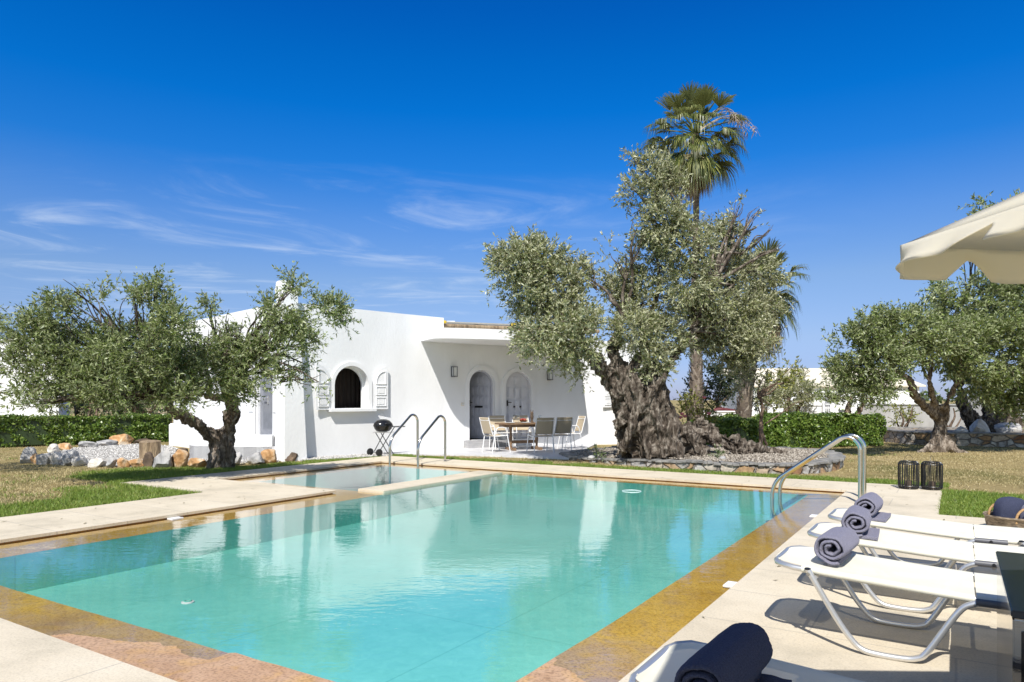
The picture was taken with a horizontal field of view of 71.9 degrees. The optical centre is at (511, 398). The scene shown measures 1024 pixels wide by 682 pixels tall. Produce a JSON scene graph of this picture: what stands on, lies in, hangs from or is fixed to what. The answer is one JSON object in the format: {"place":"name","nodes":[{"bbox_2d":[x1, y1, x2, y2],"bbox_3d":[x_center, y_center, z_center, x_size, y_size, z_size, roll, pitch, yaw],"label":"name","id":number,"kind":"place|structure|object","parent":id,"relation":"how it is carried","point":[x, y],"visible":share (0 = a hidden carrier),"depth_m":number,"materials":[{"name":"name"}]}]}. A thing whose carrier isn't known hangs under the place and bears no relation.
{"place":"outdoors","nodes":[
{"label":"outdoors","id":0,"kind":"place"},
{"bbox_2d":[0,338,69,415],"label":"neighbour house","id":1,"kind":"structure","parent":0,"point":[4,382],"depth_m":28.00,"materials":[{"name":"paint"}]},
{"bbox_2d":[70,402,166,413],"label":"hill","id":2,"kind":"structure","parent":0,"point":[72,409],"depth_m":69.21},
{"bbox_2d":[117,395,166,413],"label":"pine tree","id":3,"kind":"object","parent":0,"point":[150,411],"visible":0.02,"depth_m":37.91,"materials":[{"name":"green plant"}]},
{"bbox_2d":[48,443,279,467],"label":"gravel","id":4,"kind":"structure","parent":0,"point":[112,449],"depth_m":18.75,"materials":[{"name":"gravel"}]},
{"bbox_2d":[20,447,36,463],"bbox_3d":[-10.768,1.268,15.750,0.319,0.400,0.308,0,0,-10],"label":"boulder","id":5,"kind":"object","parent":4,"relation":"on","point":[27,454],"visible":0.74,"depth_m":15.65,"materials":[{"name":"stone"}]},
{"bbox_2d":[36,453,50,464],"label":"boulder","id":6,"kind":"object","parent":4,"relation":"on","point":[42,458],"visible":0.89,"depth_m":15.34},
{"bbox_2d":[47,444,59,452],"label":"boulder","id":7,"kind":"object","parent":4,"relation":"on","point":[51,448],"visible":0.67,"depth_m":18.27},
{"bbox_2d":[49,451,61,462],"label":"boulder","id":8,"kind":"object","parent":4,"relation":"on","point":[55,456],"visible":0.65,"depth_m":15.34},
{"bbox_2d":[58,443,72,449],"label":"boulder","id":9,"kind":"object","parent":4,"relation":"on","point":[63,446],"visible":0.77,"depth_m":19.52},
{"bbox_2d":[61,449,78,465],"bbox_3d":[-9.487,1.264,15.161,0.333,0.363,0.217,0,0,-18],"label":"boulder","id":10,"kind":"object","parent":4,"relation":"on","point":[68,456],"visible":0.83,"depth_m":15.11,"materials":[{"name":"stone"}]},
{"bbox_2d":[71,455,88,466],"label":"boulder","id":11,"kind":"object","parent":4,"relation":"on","point":[81,460],"visible":0.84,"depth_m":14.94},
{"bbox_2d":[78,441,97,446],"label":"boulder","id":12,"kind":"object","parent":4,"relation":"on","point":[86,444],"visible":0.83,"depth_m":20.44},
{"bbox_2d":[88,458,107,467],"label":"boulder","id":13,"kind":"object","parent":4,"relation":"on","point":[96,462],"visible":0.72,"depth_m":14.70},
{"bbox_2d":[96,439,117,445],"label":"boulder","id":14,"kind":"object","parent":4,"relation":"on","point":[107,442],"visible":0.75,"depth_m":21.24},
{"bbox_2d":[109,434,133,444],"bbox_3d":[-12.125,1.289,21.823,0.657,0.433,0.568,0,0,-6],"label":"boulder","id":15,"kind":"object","parent":4,"relation":"on","point":[124,439],"visible":0.7,"depth_m":21.72,"materials":[{"name":"stone"}]},
{"bbox_2d":[117,457,130,467],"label":"boulder","id":16,"kind":"object","parent":4,"relation":"on","point":[122,462],"visible":0.76,"depth_m":14.61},
{"bbox_2d":[128,458,143,466],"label":"boulder","id":17,"kind":"object","parent":4,"relation":"on","point":[135,462],"visible":0.76,"depth_m":14.59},
{"bbox_2d":[142,452,153,467],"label":"boulder","id":18,"kind":"object","parent":4,"relation":"on","point":[148,458],"visible":0.76,"depth_m":14.60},
{"bbox_2d":[139,440,160,458],"bbox_3d":[-8.480,1.195,16.523,0.498,0.450,0.502,0,0,0],"label":"tree stump","id":19,"kind":"object","parent":4,"relation":"on","point":[152,446],"visible":0.77,"depth_m":16.37,"materials":[{"name":"wood"}]},
{"bbox_2d":[0,260,363,468],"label":"olive tree","id":20,"kind":"object","parent":4,"relation":"in","point":[77,374],"visible":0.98,"depth_m":11.61,"materials":[{"name":"green plant"}]},
{"bbox_2d":[285,452,297,461],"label":"boulder","id":21,"kind":"object","parent":4,"relation":"on","point":[292,456],"visible":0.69,"depth_m":16.08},
{"bbox_2d":[302,452,391,459],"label":"gravel","id":22,"kind":"structure","parent":0,"point":[345,456],"depth_m":17.03,"materials":[{"name":"gravel"}]},
{"bbox_2d":[367,419,404,455],"bbox_3d":[-3.118,0.953,17.637,0.905,0.906,0.476,0,0,-44],"label":"barbecue","id":23,"kind":"object","parent":22,"relation":"on","point":[381,426],"visible":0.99,"depth_m":17.43,"materials":[{"name":"black metal"}]},
{"bbox_2d":[0,463,842,589],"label":"water","id":24,"kind":"structure","parent":0,"point":[510,501],"depth_m":8.68,"materials":[{"name":"liquid"}]},
{"bbox_2d":[391,443,596,459],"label":"porch paving","id":25,"kind":"structure","parent":0,"point":[520,452],"depth_m":18.55,"materials":[{"name":"stone"}]},
{"bbox_2d":[479,417,510,452],"bbox_3d":[-0.462,0.928,18.424,0.662,0.908,0.585,0,0,-31],"label":"dining chair","id":26,"kind":"object","parent":25,"relation":"on","point":[486,426],"visible":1,"depth_m":18.30,"materials":[{"name":"fabric"}]},
{"bbox_2d":[489,415,514,448],"bbox_3d":[-0.319,0.928,19.965,0.585,0.908,0.662,0,0,-22],"label":"dining chair","id":27,"kind":"object","parent":25,"relation":"on","point":[496,419],"visible":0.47,"depth_m":20.18,"materials":[{"name":"fabric"}]},
{"bbox_2d":[495,422,542,450],"bbox_3d":[0.320,1.012,19.200,1.600,0.735,0.920,0,0,-21],"label":"dining table","id":28,"kind":"object","parent":25,"relation":"on","point":[515,424],"visible":0.69,"depth_m":19.03,"materials":[{"name":"brown wood"}]},
{"bbox_2d":[512,415,534,447],"bbox_3d":[0.325,0.928,20.167,0.585,0.908,0.662,0,0,-18],"label":"dining chair","id":29,"kind":"object","parent":25,"relation":"on","point":[515,419],"visible":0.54,"depth_m":20.39,"materials":[{"name":"fabric"}]},
{"bbox_2d":[526,418,554,452],"bbox_3d":[0.756,0.928,18.254,0.585,0.908,0.662,0,0,-19],"label":"dining chair","id":30,"kind":"object","parent":25,"relation":"on","point":[545,426],"visible":1,"depth_m":18.02,"materials":[{"name":"fabric"}]},
{"bbox_2d":[543,417,572,451],"bbox_3d":[1.242,0.928,18.676,0.585,0.908,0.662,0,0,-27],"label":"dining chair","id":31,"kind":"object","parent":25,"relation":"on","point":[563,425],"visible":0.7,"depth_m":18.46,"materials":[{"name":"white paint"}]},
{"bbox_2d":[557,416,585,448],"bbox_3d":[1.667,0.928,19.635,0.662,0.908,0.585,0,0,-18],"label":"dining chair","id":32,"kind":"object","parent":25,"relation":"on","point":[579,425],"visible":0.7,"depth_m":19.68,"materials":[{"name":"fabric"}]},
{"bbox_2d":[0,400,1023,515],"bbox_3d":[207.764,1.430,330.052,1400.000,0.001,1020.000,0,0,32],"label":"ground","id":33,"kind":"structure","parent":0,"point":[976,486],"depth_m":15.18,"materials":[{"name":"plant"}]},
{"bbox_2d":[0,304,27,406],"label":"olive tree","id":34,"kind":"object","parent":33,"relation":"on","point":[3,317],"visible":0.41,"depth_m":13.28,"materials":[{"name":"green plant"}]},
{"bbox_2d":[0,412,171,447],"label":"hedge","id":35,"kind":"object","parent":33,"relation":"on","point":[20,430],"visible":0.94,"depth_m":21.82,"materials":[{"name":"green plant"}]},
{"bbox_2d":[68,401,121,415],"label":"garden tree","id":36,"kind":"object","parent":33,"relation":"on","point":[76,409],"visible":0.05,"depth_m":33.61,"materials":[{"name":"green plant"}]},
{"bbox_2d":[56,305,137,415],"bbox_3d":[-15.446,-0.992,25.678,3.362,4.905,3.518,0,0,0],"label":"garden tree","id":37,"kind":"object","parent":33,"relation":"on","point":[126,326],"visible":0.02,"depth_m":25.83,"materials":[{"name":"green plant"}]},
{"bbox_2d":[106,457,116,467],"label":"boulder","id":38,"kind":"object","parent":33,"relation":"on","point":[111,461],"visible":0.91,"depth_m":14.60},
{"bbox_2d":[106,311,170,412],"bbox_3d":[-14.381,-1.054,27.113,2.996,5.020,3.441,0,0,-34],"label":"garden tree","id":39,"kind":"object","parent":33,"relation":"on","point":[136,408],"visible":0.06,"depth_m":26.82,"materials":[{"name":"green plant"}]},
{"bbox_2d":[152,449,172,467],"bbox_3d":[-7.172,1.282,14.443,0.451,0.509,0.357,0,0,7],"label":"boulder","id":40,"kind":"object","parent":33,"relation":"on","point":[163,458],"visible":0.88,"depth_m":14.35,"materials":[{"name":"stone"}]},
{"bbox_2d":[169,423,173,445],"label":"planter wall","id":41,"kind":"structure","parent":33,"relation":"on","point":[171,434],"depth_m":21.46,"materials":[{"name":"paint"}]},
{"bbox_2d":[171,449,189,467],"bbox_3d":[-6.842,1.287,14.598,0.375,0.512,0.330,0,0,34],"label":"boulder","id":42,"kind":"object","parent":33,"relation":"on","point":[180,457],"visible":0.73,"depth_m":14.47,"materials":[{"name":"stone"}]},
{"bbox_2d":[188,458,205,467],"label":"boulder","id":43,"kind":"object","parent":33,"relation":"on","point":[196,462],"visible":0.75,"depth_m":14.38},
{"bbox_2d":[189,432,274,459],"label":"terrace wall","id":44,"kind":"structure","parent":33,"relation":"on","point":[241,441],"depth_m":16.33,"materials":[{"name":"paint"}]},
{"bbox_2d":[189,445,274,458],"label":"gravel","id":45,"kind":"structure","parent":33,"relation":"on","point":[244,453],"depth_m":16.33,"materials":[{"name":"gravel"}]},
{"bbox_2d":[235,452,241,464],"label":"boulder","id":46,"kind":"object","parent":33,"relation":"on","point":[238,458],"visible":0.47,"depth_m":15.22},
{"bbox_2d":[246,452,264,463],"bbox_3d":[-5.639,1.309,15.516,0.404,0.291,0.348,0,0,4],"label":"boulder","id":47,"kind":"object","parent":33,"relation":"on","point":[255,458],"visible":0.96,"depth_m":15.39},
{"bbox_2d":[261,449,276,462],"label":"boulder","id":48,"kind":"object","parent":33,"relation":"on","point":[268,455],"visible":0.79,"depth_m":15.62,"materials":[{"name":"stone"}]},
{"bbox_2d":[174,280,648,461],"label":"house","id":49,"kind":"structure","parent":33,"relation":"on","point":[394,369],"depth_m":18.80,"materials":[{"name":"paint"}]},
{"bbox_2d":[248,357,275,439],"bbox_3d":[-5.960,-0.020,17.080,0.178,1.980,1.700,0,0,-44],"label":"terrace door","id":50,"kind":"structure","parent":49,"relation":"in","point":[266,412],"depth_m":17.27,"materials":[{"name":"white paint"}]},
{"bbox_2d":[316,362,387,411],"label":"window","id":51,"kind":"structure","parent":49,"relation":"in","point":[344,383],"depth_m":18.02,"materials":[{"name":"paint"}]},
{"bbox_2d":[451,366,457,376],"bbox_3d":[-1.617,-0.770,19.766,0.145,0.300,0.136,0,0,-40],"label":"wall lamp","id":52,"kind":"object","parent":49,"relation":"attached to","point":[454,371],"visible":1,"depth_m":19.74,"materials":[{"name":"glass"}]},
{"bbox_2d":[466,366,498,439],"bbox_3d":[-0.865,0.108,20.584,0.955,2.140,0.994,0,0,0],"label":"door","id":53,"kind":"structure","parent":49,"relation":"in","point":[479,385],"depth_m":20.75,"materials":[{"name":"paint"}]},
{"bbox_2d":[502,368,534,438],"bbox_3d":[0.158,0.123,21.012,1.080,2.110,0.210,0,0,-25],"label":"door","id":54,"kind":"structure","parent":49,"relation":"in","point":[515,385],"depth_m":21.02,"materials":[{"name":"paint"}]},
{"bbox_2d":[444,320,599,334],"bbox_3d":[0.105,-2.033,22.622,5.672,0.665,1.271,0,0,-20],"label":"roof pergola","id":55,"kind":"object","parent":49,"relation":"on","point":[448,324],"visible":0.27,"depth_m":21.72,"materials":[{"name":"wood"}]},
{"bbox_2d":[603,386,611,406],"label":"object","id":56,"kind":"structure","parent":49,"relation":"in","point":[606,396],"depth_m":22.03,"materials":[{"name":"paint"}]},
{"bbox_2d":[0,456,1018,681],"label":"pool deck","id":57,"kind":"structure","parent":33,"relation":"on","point":[786,610],"depth_m":4.78,"materials":[{"name":"stone"}]},
{"bbox_2d":[0,517,740,681],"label":"pool basin","id":58,"kind":"object","parent":57,"relation":"in","point":[392,613],"visible":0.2,"depth_m":6.50,"materials":[{"name":"liquid"}]},
{"bbox_2d":[0,532,792,681],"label":"pool ledge","id":59,"kind":"object","parent":57,"relation":"on","point":[619,649],"visible":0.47,"depth_m":4.27,"materials":[{"name":"stone"}]},
{"bbox_2d":[358,470,501,492],"bbox_3d":[-1.305,1.440,12.372,0.550,0.060,3.350,0,0,32],"label":"pool divider","id":60,"kind":"object","parent":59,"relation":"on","point":[394,487],"visible":0.82,"depth_m":12.05,"materials":[{"name":"stone"}]},
{"bbox_2d":[389,414,419,464],"bbox_3d":[-2.426,1.017,15.893,0.090,1.367,1.013,0,0,32],"label":"grab rail","id":61,"kind":"object","parent":57,"relation":"attached to","point":[402,425],"visible":0.89,"depth_m":15.98,"materials":[{"name":"metal"}]},
{"bbox_2d":[0,462,843,543],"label":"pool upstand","id":62,"kind":"object","parent":57,"relation":"on","point":[393,463],"visible":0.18,"depth_m":11.63,"materials":[{"name":"stone"}]},
{"bbox_2d":[417,415,446,466],"bbox_3d":[-1.749,1.027,15.467,0.090,1.347,1.013,0,0,32],"label":"grab rail","id":63,"kind":"object","parent":57,"relation":"on","point":[429,427],"visible":0.98,"depth_m":15.52,"materials":[{"name":"metal"}]},
{"bbox_2d":[723,581,736,587],"bbox_3d":[1.713,1.441,5.480,0.110,0.018,0.150,0,0,32],"label":"skimmer plate","id":64,"kind":"object","parent":57,"relation":"on","point":[729,584],"visible":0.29,"depth_m":5.45,"materials":[{"name":"white paint"}]},
{"bbox_2d":[628,640,864,681],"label":"sun lounger","id":65,"kind":"object","parent":57,"relation":"on","point":[665,663],"visible":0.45,"depth_m":2.54,"materials":[{"name":"metal"}]},
{"bbox_2d":[674,622,791,681],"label":"rolled towel","id":66,"kind":"object","parent":65,"relation":"on","point":[739,652],"visible":1,"depth_m":2.22,"materials":[{"name":"fabric"}]},
{"bbox_2d":[770,435,861,500],"bbox_3d":[4.200,1.094,9.763,1.203,1.211,0.089,0,0,32],"label":"grab rail","id":67,"kind":"object","parent":57,"relation":"attached to","point":[810,457],"visible":0.81,"depth_m":9.64,"materials":[{"name":"metal"}]},
{"bbox_2d":[778,434,865,495],"bbox_3d":[4.477,1.094,10.203,1.203,1.211,0.089,0,0,32],"label":"grab rail","id":68,"kind":"object","parent":57,"relation":"attached to","point":[858,437],"visible":0.63,"depth_m":9.90,"materials":[{"name":"metal"}]},
{"bbox_2d":[774,545,996,661],"bbox_3d":[2.505,1.177,3.876,1.980,0.450,0.694,0,0,32],"label":"sun lounger","id":69,"kind":"object","parent":57,"relation":"on","point":[946,584],"visible":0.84,"depth_m":3.97,"materials":[{"name":"metal"}]},
{"bbox_2d":[814,527,859,565],"bbox_3d":[1.955,0.879,4.241,0.187,0.177,0.426,0,0,36],"label":"rolled towel","id":70,"kind":"object","parent":69,"relation":"on","point":[834,546],"visible":1,"depth_m":4.11,"materials":[{"name":"fabric"}]},
{"bbox_2d":[898,455,918,489],"bbox_3d":[6.196,1.135,11.022,0.304,0.529,0.304,0,0,-23],"label":"lantern","id":71,"kind":"object","parent":57,"relation":"on","point":[908,484],"visible":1,"depth_m":10.93,"materials":[{"name":"black metal"}]},
{"bbox_2d":[807,522,1023,612],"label":"sun lounger","id":72,"kind":"object","parent":57,"relation":"on","point":[954,551],"visible":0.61,"depth_m":4.76,"materials":[{"name":"metal"}]},
{"bbox_2d":[841,505,879,539],"bbox_3d":[2.508,0.880,5.075,0.234,0.190,0.425,0,0,29],"label":"rolled towel","id":73,"kind":"object","parent":72,"relation":"on","point":[856,519],"visible":0.94,"depth_m":4.94,"materials":[{"name":"fabric"}]},
{"bbox_2d":[828,508,1023,567],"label":"sun lounger","id":74,"kind":"object","parent":57,"relation":"on","point":[998,535],"visible":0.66,"depth_m":5.49,"materials":[{"name":"metal"}]},
{"bbox_2d":[854,492,890,521],"bbox_3d":[2.957,0.877,5.783,0.229,0.193,0.426,0,0,34],"label":"rolled towel","id":75,"kind":"object","parent":74,"relation":"on","point":[872,502],"visible":0.79,"depth_m":5.66,"materials":[{"name":"fabric"}]},
{"bbox_2d":[921,455,942,489],"bbox_3d":[6.498,1.135,10.918,0.304,0.529,0.304,0,0,44],"label":"lantern","id":76,"kind":"object","parent":57,"relation":"on","point":[927,474],"visible":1,"depth_m":10.84,"materials":[{"name":"black metal"}]},
{"bbox_2d":[895,192,1023,283],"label":"parasol","id":77,"kind":"object","parent":57,"relation":"on","point":[988,242],"visible":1,"depth_m":2.09,"materials":[{"name":"fabric"}]},
{"bbox_2d":[982,504,1023,527],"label":"basket","id":78,"kind":"object","parent":57,"relation":"on","point":[991,519],"visible":0.51,"depth_m":7.36,"materials":[{"name":"wicker"}]},
{"bbox_2d":[993,497,1023,518],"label":"folded towel","id":79,"kind":"object","parent":78,"relation":"in","point":[1008,507],"visible":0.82,"depth_m":7.49,"materials":[{"name":"fabric"}]},
{"bbox_2d":[996,551,1023,681],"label":"side table","id":80,"kind":"object","parent":57,"relation":"on","point":[1010,616],"visible":1,"depth_m":2.84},
{"bbox_2d":[0,452,1023,517],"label":"grass","id":81,"kind":"structure","parent":33,"relation":"on","point":[980,502],"depth_m":11.17,"materials":[{"name":"plant"}]},
{"bbox_2d":[70,388,973,414],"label":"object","id":82,"kind":"object","parent":33,"relation":"on","point":[939,398],"visible":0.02,"depth_m":63.63,"materials":[{"name":"green plant"}]},
{"bbox_2d":[587,443,606,460],"bbox_3d":[1.907,1.162,15.443,0.443,0.408,0.381,0,0,-39],"label":"weed","id":83,"kind":"object","parent":33,"relation":"on","point":[598,453],"visible":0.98,"depth_m":15.46,"materials":[{"name":"green plant"}]},
{"bbox_2d":[673,385,722,424],"bbox_3d":[4.864,0.522,18.475,1.299,1.791,0.909,0,0,14],"label":"flowering shrub","id":84,"kind":"object","parent":33,"relation":"on","point":[686,405],"visible":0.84,"depth_m":18.42,"materials":[{"name":"green plant"}]},
{"bbox_2d":[639,80,759,418],"bbox_3d":[6.607,-4.854,24.958,4.253,12.579,3.912,0,0,0],"label":"palm tree","id":85,"kind":"object","parent":33,"relation":"on","point":[705,169],"visible":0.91,"depth_m":24.55,"materials":[{"name":"green plant"}]},
{"bbox_2d":[559,445,845,474],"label":"bed wall","id":86,"kind":"structure","parent":33,"relation":"on","point":[834,460],"depth_m":13.88,"materials":[{"name":"stone"}]},
{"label":"gravel bed","id":87,"kind":"structure","parent":86,"relation":"in","visible":0},
{"bbox_2d":[480,137,798,459],"bbox_3d":[3.127,-2.135,15.343,7.768,7.480,2.829,0,0,-17],"label":"olive tree","id":88,"kind":"object","parent":87,"relation":"on","point":[648,424],"visible":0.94,"depth_m":14.95,"materials":[{"name":"green plant"}]},
{"bbox_2d":[572,445,828,462],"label":"gravel","id":89,"kind":"structure","parent":87,"relation":"on","point":[792,455],"depth_m":14.98,"materials":[{"name":"gravel"}]},
{"bbox_2d":[707,444,724,456],"bbox_3d":[4.254,1.131,14.646,0.311,0.417,0.438,0,0,-21],"label":"weed","id":90,"kind":"object","parent":87,"relation":"on","point":[718,452],"visible":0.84,"depth_m":14.63,"materials":[{"name":"green plant"}]},
{"bbox_2d":[752,355,804,445],"bbox_3d":[6.454,0.046,17.172,1.242,2.208,1.174,0,0,32],"label":"sapling","id":91,"kind":"object","parent":87,"relation":"on","point":[760,395],"visible":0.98,"depth_m":17.18,"materials":[{"name":"green plant"}]},
{"bbox_2d":[679,357,755,409],"bbox_3d":[9.570,-0.281,33.080,3.873,3.455,2.361,0,0,44],"label":"evergreen tree","id":92,"kind":"object","parent":33,"relation":"on","point":[713,383],"visible":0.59,"depth_m":32.77,"materials":[{"name":"green plant"}]},
{"bbox_2d":[685,412,790,446],"bbox_3d":[6.475,0.909,20.372,2.891,1.093,1.448,0,0,-11],"label":"hedge","id":93,"kind":"object","parent":33,"relation":"on","point":[776,431],"visible":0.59,"depth_m":19.95,"materials":[{"name":"green plant"}]},
{"bbox_2d":[738,371,774,411],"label":"evergreen tree","id":94,"kind":"object","parent":33,"relation":"on","point":[756,402],"visible":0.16,"depth_m":33.60,"materials":[{"name":"green plant"}]},
{"bbox_2d":[712,237,810,418],"bbox_3d":[7.223,-1.592,20.949,3.072,6.168,2.967,0,0,0],"label":"palm tree","id":95,"kind":"object","parent":33,"relation":"on","point":[744,407],"visible":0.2,"depth_m":20.73,"materials":[{"name":"green plant"}]},
{"bbox_2d":[753,358,826,411],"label":"olive tree","id":96,"kind":"object","parent":33,"relation":"on","point":[807,396],"visible":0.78,"depth_m":29.82,"materials":[{"name":"green plant"}]},
{"bbox_2d":[791,404,821,413],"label":"garden wall","id":97,"kind":"structure","parent":33,"relation":"on","point":[815,409],"depth_m":30.63,"materials":[{"name":"paint"}]},
{"bbox_2d":[752,409,886,447],"bbox_3d":[9.378,0.876,21.482,4.040,1.155,1.761,0,0,-21],"label":"hedge","id":98,"kind":"object","parent":33,"relation":"on","point":[813,430],"visible":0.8,"depth_m":20.83,"materials":[{"name":"green plant"}]},
{"bbox_2d":[810,375,894,413],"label":"olive tree","id":99,"kind":"object","parent":33,"relation":"on","point":[834,397],"visible":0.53,"depth_m":26.84,"materials":[{"name":"green plant"}]},
{"bbox_2d":[884,400,923,426],"bbox_3d":[14.633,0.745,26.501,1.500,1.438,0.915,0,0,-19],"label":"bush","id":100,"kind":"object","parent":33,"relation":"on","point":[902,414],"visible":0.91,"depth_m":26.33,"materials":[{"name":"green plant"}]},
{"bbox_2d":[818,292,1003,452],"bbox_3d":[9.816,-0.456,17.531,5.087,4.344,2.297,0,0,-17],"label":"olive tree","id":101,"kind":"object","parent":33,"relation":"on","point":[921,341],"visible":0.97,"depth_m":17.16,"materials":[{"name":"green plant"}]},
{"bbox_2d":[862,404,965,426],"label":"garden wall","id":102,"kind":"structure","parent":33,"relation":"on","point":[925,418],"depth_m":27.90,"materials":[{"name":"paint"}]},
{"bbox_2d":[882,427,1023,446],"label":"bed wall","id":103,"kind":"structure","parent":33,"relation":"on","point":[983,439],"depth_m":21.39,"materials":[{"name":"stone"}]},
{"bbox_2d":[895,429,996,432],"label":"bed soil","id":104,"kind":"structure","parent":103,"relation":"in","point":[948,430],"depth_m":23.98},
{"bbox_2d":[915,189,1023,432],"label":"olive tree","id":105,"kind":"object","parent":104,"relation":"on","point":[997,403],"visible":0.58,"depth_m":18.45,"materials":[{"name":"green plant"}]},
{"bbox_2d":[969,419,989,431],"bbox_3d":[14.631,0.925,22.166,0.577,0.615,0.568,0,0,-12],"label":"boulder","id":106,"kind":"object","parent":104,"relation":"on","point":[978,425],"visible":0.72,"depth_m":21.97,"materials":[{"name":"stone"}]},
{"bbox_2d":[994,422,1021,432],"bbox_3d":[15.460,0.966,22.047,0.717,0.470,0.623,0,0,10],"label":"boulder","id":107,"kind":"object","parent":104,"relation":"on","point":[1003,428],"visible":0.69,"depth_m":21.90,"materials":[{"name":"stone"}]},
{"bbox_2d":[947,408,960,426],"bbox_3d":[15.695,0.902,25.560,1.479,1.158,0.459,0,0,0],"label":"wall shrub","id":108,"kind":"object","parent":33,"relation":"on","point":[952,421],"visible":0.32,"depth_m":25.45,"materials":[{"name":"green plant"}]},
{"bbox_2d":[967,398,1023,418],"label":"garden wall","id":109,"kind":"structure","parent":33,"relation":"on","point":[978,411],"depth_m":26.27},
{"bbox_2d":[0,0,1023,399],"label":"sky","id":110,"kind":"structure","parent":0,"point":[375,147],"materials":[{"name":"blue"}]},
{"bbox_2d":[720,368,925,415],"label":"building","id":111,"kind":"structure","parent":0,"point":[813,373],"depth_m":60.00,"materials":[{"name":"paint"}]},
{"bbox_2d":[822,391,861,414],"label":"garden wall","id":112,"kind":"structure","parent":0,"point":[826,407],"depth_m":30.00,"materials":[{"name":"white paint"}]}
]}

